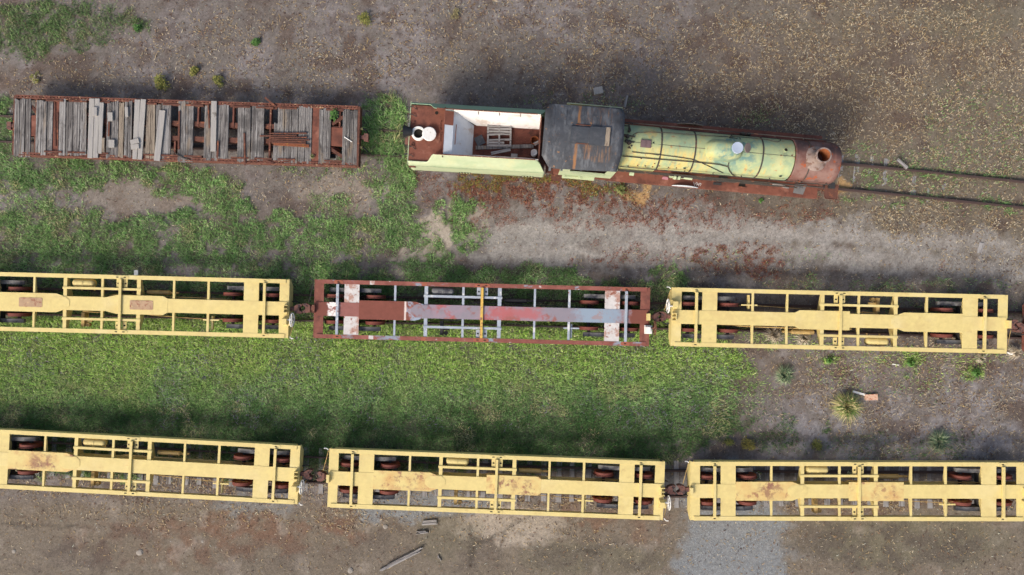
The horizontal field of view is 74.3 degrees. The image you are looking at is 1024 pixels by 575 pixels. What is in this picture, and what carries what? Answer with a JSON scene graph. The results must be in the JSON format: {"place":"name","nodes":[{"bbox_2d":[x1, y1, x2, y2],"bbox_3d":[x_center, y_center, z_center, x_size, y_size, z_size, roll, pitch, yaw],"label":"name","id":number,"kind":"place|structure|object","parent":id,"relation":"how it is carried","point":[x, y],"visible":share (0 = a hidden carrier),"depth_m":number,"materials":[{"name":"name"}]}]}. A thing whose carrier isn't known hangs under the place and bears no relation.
{"place":"outdoors","nodes":[
{"label":"outdoors","id":0,"kind":"place"},
{"bbox_2d":[474,134,485,145],"bbox_3d":[-1.346,-6.142,28.240,0.360,0.020,0.402,-25,83,0],"label":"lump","id":1,"kind":"object","parent":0,"point":[479,140],"visible":1,"depth_m":28.23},
{"bbox_2d":[0,0,1023,574],"bbox_3d":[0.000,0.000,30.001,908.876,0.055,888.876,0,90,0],"label":"ground","id":2,"kind":"structure","parent":0,"point":[228,550],"depth_m":30.00,"materials":[{"name":"brown soil"}]},
{"bbox_2d":[30,71,40,83],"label":"shrub","id":3,"kind":"object","parent":2,"relation":"on","point":[34,79],"visible":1,"depth_m":29.90,"materials":[{"name":"green plant"}]},
{"bbox_2d":[132,23,142,32],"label":"shrub","id":4,"kind":"object","parent":2,"relation":"on","point":[138,27],"visible":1,"depth_m":29.87,"materials":[{"name":"green plant"}]},
{"bbox_2d":[136,549,142,554],"bbox_3d":[-16.526,11.767,29.975,0.306,0.050,0.261,-35,90,0],"label":"stone","id":5,"kind":"object","parent":2,"relation":"on","point":[139,552],"visible":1,"depth_m":29.96,"materials":[{"name":"grey stone"}]},
{"bbox_2d":[153,73,171,90],"bbox_3d":[-15.497,-9.066,29.725,0.719,0.513,0.835,-31,90,0],"label":"shrub","id":6,"kind":"object","parent":2,"relation":"on","point":[158,81],"visible":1,"depth_m":29.77,"materials":[{"name":"green plant"}]},
{"bbox_2d":[189,66,198,76],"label":"shrub","id":7,"kind":"object","parent":2,"relation":"on","point":[193,71],"visible":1,"depth_m":29.84,"materials":[{"name":"green plant"}]},
{"bbox_2d":[213,75,223,87],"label":"shrub","id":8,"kind":"object","parent":2,"relation":"on","point":[216,80],"visible":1,"depth_m":29.85,"materials":[{"name":"green plant"}]},
{"bbox_2d":[250,37,260,45],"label":"shrub","id":9,"kind":"object","parent":2,"relation":"on","point":[255,42],"visible":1,"depth_m":29.88,"materials":[{"name":"green plant"}]},
{"bbox_2d":[357,11,371,26],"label":"shrub","id":10,"kind":"object","parent":2,"relation":"on","point":[362,17],"visible":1,"depth_m":29.83,"materials":[{"name":"green plant"}]},
{"bbox_2d":[380,547,422,570],"bbox_3d":[-4.889,12.041,29.926,2.151,0.118,0.157,-27,90,0],"label":"split timber","id":11,"kind":"object","parent":2,"relation":"on","point":[405,557],"visible":1,"depth_m":29.88,"materials":[{"name":"grey wood"}]},
{"bbox_2d":[416,530,428,533],"bbox_3d":[-3.971,10.831,29.935,0.562,0.100,0.118,-7,90,0],"label":"split timber","id":12,"kind":"object","parent":2,"relation":"on","point":[422,531],"visible":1,"depth_m":29.91,"materials":[{"name":"grey wood"}]},
{"bbox_2d":[422,519,437,524],"bbox_3d":[-3.652,10.407,29.939,0.693,0.092,0.196,-4,90,0],"label":"split timber","id":13,"kind":"object","parent":2,"relation":"on","point":[429,522],"visible":1,"depth_m":29.91,"materials":[{"name":"grey wood"}]},
{"bbox_2d":[449,8,460,18],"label":"shrub","id":14,"kind":"object","parent":2,"relation":"on","point":[455,14],"visible":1,"depth_m":29.88,"materials":[{"name":"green plant"}]},
{"bbox_2d":[0,110,1023,208],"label":"railway track","id":15,"kind":"structure","parent":2,"relation":"on","point":[858,165],"depth_m":29.87,"materials":[{"name":"brown metal"}]},
{"bbox_2d":[7,95,368,167],"bbox_3d":[-13.971,-6.703,29.398,15.560,0.945,2.684,2,90,0],"label":"flat wagon","id":16,"kind":"object","parent":15,"relation":"on","point":[325,135],"visible":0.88,"depth_m":28.96,"materials":[{"name":"orange paint"}]},
{"bbox_2d":[54,102,55,145],"bbox_3d":[-19.592,-7.010,28.970,0.061,0.020,1.907,-1,90,0],"label":"rusty strip","id":17,"kind":"object","parent":16,"relation":"on","point":[54,123],"visible":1,"depth_m":28.96,"materials":[{"name":"metal"}]},
{"bbox_2d":[57,112,58,150],"bbox_3d":[-19.482,-6.687,28.970,0.050,0.020,1.630,-1,90,0],"label":"rusty strip","id":18,"kind":"object","parent":16,"relation":"on","point":[57,133],"visible":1,"depth_m":28.96,"materials":[{"name":"metal"}]},
{"bbox_2d":[87,98,94,157],"bbox_3d":[-18.008,-6.809,28.912,0.210,0.045,2.541,2,90,0],"label":"loose board","id":19,"kind":"object","parent":16,"relation":"on","point":[90,130],"visible":1,"depth_m":28.89,"materials":[{"name":"grey wood"}]},
{"bbox_2d":[93,98,99,157],"bbox_3d":[-17.774,-6.815,28.912,0.210,0.045,2.529,2,90,0],"label":"loose board","id":20,"kind":"object","parent":16,"relation":"on","point":[96,133],"visible":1,"depth_m":28.89,"materials":[{"name":"grey wood"}]},
{"bbox_2d":[92,107,97,115],"bbox_3d":[-17.807,-7.514,28.852,0.200,0.070,0.360,2,90,0],"label":"timber block","id":21,"kind":"object","parent":20,"relation":"on","point":[94,111],"depth_m":28.82,"materials":[{"name":"grey wood"}]},
{"bbox_2d":[98,102,103,153],"bbox_3d":[-17.593,-6.821,28.912,0.170,0.045,2.174,3,90,0],"label":"loose board","id":22,"kind":"object","parent":16,"relation":"on","point":[101,117],"visible":1,"depth_m":28.89,"materials":[{"name":"grey wood"}]},
{"bbox_2d":[102,138,104,151],"bbox_3d":[-17.477,-6.095,28.905,0.100,0.050,0.602,2,90,0],"label":"loose board","id":23,"kind":"object","parent":16,"relation":"on","point":[103,144],"visible":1,"depth_m":28.88,"materials":[{"name":"grey wood"}]},
{"bbox_2d":[108,112,113,120],"bbox_3d":[-17.168,-7.299,28.899,0.200,0.070,0.360,-2,90,0],"label":"timber block","id":24,"kind":"object","parent":16,"relation":"on","point":[110,116],"depth_m":28.86,"materials":[{"name":"grey wood"}]},
{"bbox_2d":[109,140,114,147],"bbox_3d":[-17.112,-6.147,28.899,0.240,0.070,0.330,0,90,0],"label":"timber block","id":25,"kind":"object","parent":16,"relation":"on","point":[111,143],"depth_m":28.86,"materials":[{"name":"grey wood"}]},
{"bbox_2d":[125,107,128,116],"bbox_3d":[-16.475,-7.508,28.899,0.130,0.070,0.420,-2,90,0],"label":"timber block","id":26,"kind":"object","parent":16,"relation":"on","point":[126,111],"depth_m":28.86,"materials":[{"name":"grey wood"}]},
{"bbox_2d":[132,99,139,158],"bbox_3d":[-16.069,-6.763,28.912,0.220,0.045,2.548,2,90,0],"label":"loose board","id":27,"kind":"object","parent":16,"relation":"on","point":[136,123],"visible":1,"depth_m":28.89,"materials":[{"name":"grey wood"}]},
{"bbox_2d":[131,144,139,149],"bbox_3d":[-16.086,-6.008,28.850,0.340,0.070,0.200,-8,90,0],"label":"timber block","id":28,"kind":"object","parent":27,"relation":"on","point":[135,146],"depth_m":28.82,"materials":[{"name":"grey wood"}]},
{"bbox_2d":[137,99,145,159],"bbox_3d":[-15.851,-6.763,28.912,0.220,0.045,2.576,4,90,0],"label":"loose board","id":29,"kind":"object","parent":16,"relation":"on","point":[141,123],"visible":1,"depth_m":28.89,"materials":[{"name":"grey wood"}]},
{"bbox_2d":[130,138,139,144],"bbox_3d":[-16.098,-6.228,28.850,0.360,0.070,0.200,-14,90,0],"label":"timber block","id":30,"kind":"object","parent":29,"relation":"on","point":[134,141],"depth_m":28.82,"materials":[{"name":"grey wood"}]},
{"bbox_2d":[154,110,165,160],"bbox_3d":[-15.072,-6.496,28.912,0.260,0.045,2.172,6,90,0],"label":"loose board","id":31,"kind":"object","parent":16,"relation":"on","point":[159,136],"visible":1,"depth_m":28.89,"materials":[{"name":"grey wood"}]},
{"bbox_2d":[178,111,179,148],"bbox_3d":[-14.254,-6.731,28.920,0.071,0.020,1.640,1,90,0],"label":"rusty strip","id":32,"kind":"object","parent":16,"relation":"on","point":[178,129],"visible":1,"depth_m":28.91,"materials":[{"name":"metal"}]},
{"bbox_2d":[207,105,209,127],"bbox_3d":[-12.977,-7.320,28.920,0.060,0.020,1.014,-3,90,0],"label":"rusty strip","id":33,"kind":"object","parent":16,"relation":"on","point":[208,117],"visible":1,"depth_m":28.91,"materials":[{"name":"metal"}]},
{"bbox_2d":[210,101,216,151],"bbox_3d":[-12.762,-6.898,28.912,0.230,0.045,2.154,1,90,0],"label":"loose board","id":34,"kind":"object","parent":16,"relation":"on","point":[213,125],"visible":1,"depth_m":28.89,"materials":[{"name":"grey wood"}]},
{"bbox_2d":[216,141,218,157],"bbox_3d":[-12.594,-5.917,28.920,0.080,0.020,0.726,3,90,0],"label":"rusty strip","id":35,"kind":"object","parent":16,"relation":"on","point":[217,152],"visible":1,"depth_m":28.91,"materials":[{"name":"metal"}]},
{"bbox_2d":[243,133,245,165],"bbox_3d":[-11.443,-5.914,28.920,0.070,0.020,1.394,-1,90,0],"label":"rusty strip","id":36,"kind":"object","parent":16,"relation":"on","point":[244,150],"visible":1,"depth_m":28.91,"materials":[{"name":"metal"}]},
{"bbox_2d":[260,135,296,136],"bbox_3d":[-9.988,-6.493,28.901,1.582,0.050,0.050,-1,90,0],"label":"rusty bar","id":37,"kind":"object","parent":16,"relation":"on","point":[275,135],"visible":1,"depth_m":28.88,"materials":[{"name":"metal"}]},
{"bbox_2d":[269,140,305,142],"bbox_3d":[-9.608,-6.248,28.901,1.583,0.050,0.050,2,90,0],"label":"rusty bar","id":38,"kind":"object","parent":16,"relation":"on","point":[286,141],"visible":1,"depth_m":28.88,"materials":[{"name":"metal"}]},
{"bbox_2d":[269,133,306,133],"bbox_3d":[-9.582,-6.592,28.905,1.601,0.050,0.050,0,90,0],"label":"rusty bar","id":39,"kind":"object","parent":16,"relation":"on","point":[287,133],"visible":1,"depth_m":28.88,"materials":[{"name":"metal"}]},
{"bbox_2d":[270,137,306,137],"bbox_3d":[-9.557,-6.412,28.897,1.582,0.050,0.050,0,90,0],"label":"rusty bar","id":40,"kind":"object","parent":16,"relation":"on","point":[288,137],"visible":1,"depth_m":28.87,"materials":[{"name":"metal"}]},
{"bbox_2d":[272,142,305,143],"bbox_3d":[-9.536,-6.176,28.897,1.442,0.050,0.050,2,90,0],"label":"rusty bar","id":41,"kind":"object","parent":16,"relation":"on","point":[289,142],"visible":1,"depth_m":28.87,"materials":[{"name":"metal"}]},
{"bbox_2d":[271,139,309,140],"bbox_3d":[-9.477,-6.322,28.905,1.626,0.050,0.050,1,90,0],"label":"rusty bar","id":42,"kind":"object","parent":16,"relation":"on","point":[293,139],"visible":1,"depth_m":28.88,"materials":[{"name":"metal"}]},
{"bbox_2d":[273,144,308,147],"bbox_3d":[-9.436,-6.064,28.901,1.524,0.050,0.050,4,90,0],"label":"rusty bar","id":43,"kind":"object","parent":16,"relation":"on","point":[290,145],"visible":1,"depth_m":28.88,"materials":[{"name":"brown metal"}]},
{"bbox_2d":[273,143,308,145],"bbox_3d":[-9.438,-6.123,28.905,1.523,0.050,0.051,3,90,0],"label":"rusty bar","id":44,"kind":"object","parent":16,"relation":"on","point":[292,144],"visible":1,"depth_m":28.88,"materials":[{"name":"brown metal"}]},
{"bbox_2d":[329,108,338,121],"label":"weed","id":45,"kind":"object","parent":16,"relation":"on","point":[334,113],"visible":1,"depth_m":28.88,"materials":[{"name":"green plant"}]},
{"bbox_2d":[403,101,544,177],"bbox_3d":[-1.569,-6.151,28.416,6.147,2.909,2.630,3,90,0],"label":"tender","id":46,"kind":"object","parent":15,"relation":"on","point":[439,137],"visible":0.96,"depth_m":27.53,"materials":[{"name":"green paint"}]},
{"bbox_2d":[487,124,511,146],"bbox_3d":[-0.530,-6.379,28.198,1.022,0.165,1.002,1,90,0],"label":"pallet","id":47,"kind":"object","parent":46,"relation":"on","point":[491,142],"visible":0.99,"depth_m":28.14,"materials":[{"name":"grey wood"}]},
{"bbox_2d":[491,148,510,154],"bbox_3d":[-0.468,-5.683,28.245,0.830,0.050,0.120,-11,90,0],"label":"grey plank","id":48,"kind":"object","parent":46,"relation":"on","point":[500,151],"visible":1,"depth_m":28.22,"materials":[{"name":"grey wood"}]},
{"bbox_2d":[476,144,533,149],"bbox_3d":[-0.307,-5.875,28.240,2.419,0.070,0.150,-2,90,0],"label":"dark plank","id":49,"kind":"object","parent":46,"relation":"on","point":[505,147],"visible":1,"depth_m":28.20,"materials":[{"name":"grey wood"}]},
{"bbox_2d":[531,149,536,156],"bbox_3d":[0.912,-5.584,28.098,0.264,0.360,0.264,0,90,0],"label":"plastic drum","id":50,"kind":"object","parent":46,"relation":"on","point":[533,152],"visible":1,"depth_m":27.98,"materials":[{"name":"white plastic"}]},
{"bbox_2d":[531,136,538,144],"bbox_3d":[0.946,-6.102,28.128,0.340,0.300,0.336,0,90,0],"label":"bucket","id":51,"kind":"object","parent":46,"relation":"on","point":[534,139],"visible":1,"depth_m":28.23,"materials":[{"name":"brown metal"}]},
{"bbox_2d":[542,102,841,199],"bbox_3d":[7.549,-5.484,28.015,12.695,3.709,2.832,5,90,0],"label":"steam locomotive","id":52,"kind":"object","parent":15,"relation":"on","point":[592,142],"visible":1,"depth_m":27.12,"materials":[{"name":"green paint"}]},
{"bbox_2d":[896,158,907,168],"bbox_3d":[17.211,-5.457,29.805,0.583,0.050,0.130,41,90,0],"label":"grey plank","id":53,"kind":"object","parent":15,"relation":"on","point":[900,162],"visible":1,"depth_m":29.78,"materials":[{"name":"grey wood"}]},
{"bbox_2d":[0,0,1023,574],"bbox_3d":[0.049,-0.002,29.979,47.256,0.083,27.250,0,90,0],"label":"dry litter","id":54,"kind":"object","parent":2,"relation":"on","point":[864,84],"visible":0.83,"depth_m":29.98,"materials":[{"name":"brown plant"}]},
{"bbox_2d":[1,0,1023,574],"bbox_3d":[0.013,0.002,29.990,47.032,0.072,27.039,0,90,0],"label":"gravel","id":55,"kind":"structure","parent":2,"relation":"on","point":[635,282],"depth_m":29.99,"materials":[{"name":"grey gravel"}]},
{"bbox_2d":[6,287,1021,338],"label":"railway track","id":56,"kind":"structure","parent":2,"relation":"on","point":[602,327],"depth_m":29.84,"materials":[{"name":"brown metal"}]},
{"bbox_2d":[0,272,302,338],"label":"container wagon","id":57,"kind":"object","parent":56,"relation":"on","point":[250,307],"visible":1,"depth_m":28.95,"materials":[{"name":"yellow paint"}]},
{"bbox_2d":[302,278,660,346],"bbox_3d":[-1.296,1.085,29.195,15.480,1.349,2.584,1,90,0],"label":"container wagon","id":58,"kind":"object","parent":56,"relation":"on","point":[353,309],"visible":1,"depth_m":28.95,"materials":[{"name":"red paint"}]},
{"bbox_2d":[658,286,1017,354],"bbox_3d":[14.045,1.415,29.195,15.480,1.349,2.584,1,90,0],"label":"container wagon","id":59,"kind":"object","parent":56,"relation":"on","point":[965,323],"visible":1,"depth_m":28.95,"materials":[{"name":"yellow paint"}]},
{"bbox_2d":[1012,304,1023,351],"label":"container wagon","id":60,"kind":"object","parent":56,"relation":"on","point":[1019,326],"visible":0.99,"depth_m":29.28,"materials":[{"name":"black metal"}]},
{"bbox_2d":[17,436,1015,508],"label":"railway track","id":61,"kind":"structure","parent":2,"relation":"on","point":[781,471],"depth_m":29.96,"materials":[{"name":"brown metal"}]},
{"bbox_2d":[0,428,313,505],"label":"container wagon","id":62,"kind":"object","parent":61,"relation":"on","point":[259,472],"visible":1,"depth_m":28.95,"materials":[{"name":"yellow paint"}]},
{"bbox_2d":[316,447,675,520],"bbox_3d":[-0.680,8.440,29.195,15.480,1.349,2.584,2,90,0],"label":"container wagon","id":63,"kind":"object","parent":61,"relation":"on","point":[365,479],"visible":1,"depth_m":28.95,"materials":[{"name":"yellow paint"}]},
{"bbox_2d":[676,460,1023,520],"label":"container wagon","id":64,"kind":"object","parent":61,"relation":"on","point":[987,492],"visible":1,"depth_m":28.95,"materials":[{"name":"yellow paint"}]},
{"bbox_2d":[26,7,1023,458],"bbox_3d":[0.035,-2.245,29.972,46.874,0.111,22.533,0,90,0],"label":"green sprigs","id":65,"kind":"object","parent":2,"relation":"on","point":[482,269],"visible":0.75,"depth_m":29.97,"materials":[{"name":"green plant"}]},
{"bbox_2d":[593,86,603,94],"bbox_3d":[3.817,-8.715,29.920,0.400,0.150,0.300,-12,90,0],"label":"concrete block","id":66,"kind":"object","parent":2,"relation":"on","point":[597,90],"depth_m":29.86,"materials":[{"name":"grey concrete"}]},
{"bbox_2d":[615,182,626,195],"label":"shrub","id":67,"kind":"object","parent":2,"relation":"on","point":[621,189],"visible":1,"depth_m":29.80,"materials":[{"name":"green plant"}]},
{"bbox_2d":[623,95,627,107],"bbox_3d":[5.023,-8.210,29.850,0.100,0.100,0.536,13,90,0],"label":"timber post","id":68,"kind":"object","parent":2,"relation":"on","point":[625,101],"visible":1,"depth_m":29.80,"materials":[{"name":"grey wood"}]},
{"bbox_2d":[238,171,1021,520],"bbox_3d":[5.252,2.506,29.933,35.939,0.166,15.653,0,90,0],"label":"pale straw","id":69,"kind":"object","parent":2,"relation":"on","point":[764,387],"visible":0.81,"depth_m":29.95,"materials":[{"name":"beige plant"}]},
{"bbox_2d":[407,173,944,280],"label":"red weeds","id":70,"kind":"object","parent":2,"relation":"on","point":[588,186],"visible":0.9,"depth_m":29.97,"materials":[{"name":"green plant"}]},
{"bbox_2d":[722,438,734,445],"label":"shrub","id":71,"kind":"object","parent":2,"relation":"on","point":[729,442],"visible":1,"depth_m":29.85,"materials":[{"name":"green plant"}]},
{"bbox_2d":[740,435,755,450],"bbox_3d":[10.441,6.891,29.814,0.682,0.354,0.733,0,90,0],"label":"shrub","id":72,"kind":"object","parent":2,"relation":"on","point":[746,441],"visible":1,"depth_m":29.84,"materials":[{"name":"green plant"}]},
{"bbox_2d":[762,326,784,343],"bbox_3d":[11.584,2.074,29.825,1.240,0.350,1.464,0,90,0],"label":"grass tussock","id":73,"kind":"object","parent":2,"relation":"on","point":[775,337],"depth_m":29.77,"materials":[{"name":"beige plant"}]},
{"bbox_2d":[774,363,798,386],"bbox_3d":[12.045,3.877,29.825,1.146,0.350,1.379,29,90,0],"label":"grass tussock","id":74,"kind":"object","parent":2,"relation":"on","point":[784,375],"depth_m":29.76,"materials":[{"name":"green plant"}]},
{"bbox_2d":[795,329,810,344],"bbox_3d":[12.804,2.239,29.825,1.041,0.349,1.044,-16,90,0],"label":"grass tussock","id":75,"kind":"object","parent":2,"relation":"on","point":[804,338],"depth_m":29.81,"materials":[{"name":"beige plant"}]},
{"bbox_2d":[811,439,821,450],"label":"shrub","id":76,"kind":"object","parent":2,"relation":"on","point":[818,446],"visible":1,"depth_m":29.87,"materials":[{"name":"green plant"}]},
{"bbox_2d":[829,392,864,431],"bbox_3d":[14.761,5.427,29.725,1.896,0.550,2.001,0,90,0],"label":"grass tussock","id":77,"kind":"object","parent":2,"relation":"on","point":[846,407],"depth_m":29.60,"materials":[{"name":"yellow plant"}]},
{"bbox_2d":[864,394,877,399],"bbox_3d":[15.903,4.853,29.935,0.540,0.120,0.260,-2,90,0],"label":"masonry block","id":78,"kind":"object","parent":2,"relation":"on","point":[870,396],"depth_m":29.88,"materials":[{"name":"orange brick"}]},
{"bbox_2d":[907,358,915,366],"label":"shrub","id":79,"kind":"object","parent":2,"relation":"on","point":[910,363],"visible":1,"depth_m":29.82,"materials":[{"name":"green plant"}]},
{"bbox_2d":[925,428,952,454],"bbox_3d":[18.905,6.779,29.825,1.516,0.350,1.360,0,90,0],"label":"grass tussock","id":80,"kind":"object","parent":2,"relation":"on","point":[939,440],"depth_m":29.76,"materials":[{"name":"green plant"}]},
{"bbox_2d":[970,367,980,379],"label":"shrub","id":81,"kind":"object","parent":2,"relation":"on","point":[976,372],"visible":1,"depth_m":29.82,"materials":[{"name":"green plant"}]},
{"bbox_2d":[977,242,983,253],"bbox_3d":[20.768,-1.753,29.965,0.200,0.040,0.470,13,90,0],"label":"grey plank","id":82,"kind":"object","parent":2,"relation":"on","point":[980,247],"visible":1,"depth_m":29.95,"materials":[{"name":"grey wood"}]},
{"bbox_2d":[974,353,987,362],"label":"grass tussock","id":83,"kind":"object","parent":2,"relation":"on","point":[981,358],"depth_m":29.80,"materials":[{"name":"beige plant"}]},
{"bbox_2d":[1007,344,1021,360],"bbox_3d":[22.108,2.848,29.801,0.849,0.398,0.786,-23,90,0],"label":"grass tussock","id":84,"kind":"object","parent":2,"relation":"on","point":[1013,351],"depth_m":29.73,"materials":[{"name":"beige plant"}]},
{"bbox_2d":[0,0,1023,484],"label":"meadow grass","id":85,"kind":"structure","parent":0,"point":[334,352],"depth_m":29.93,"materials":[{"name":"green plant"}]}
]}

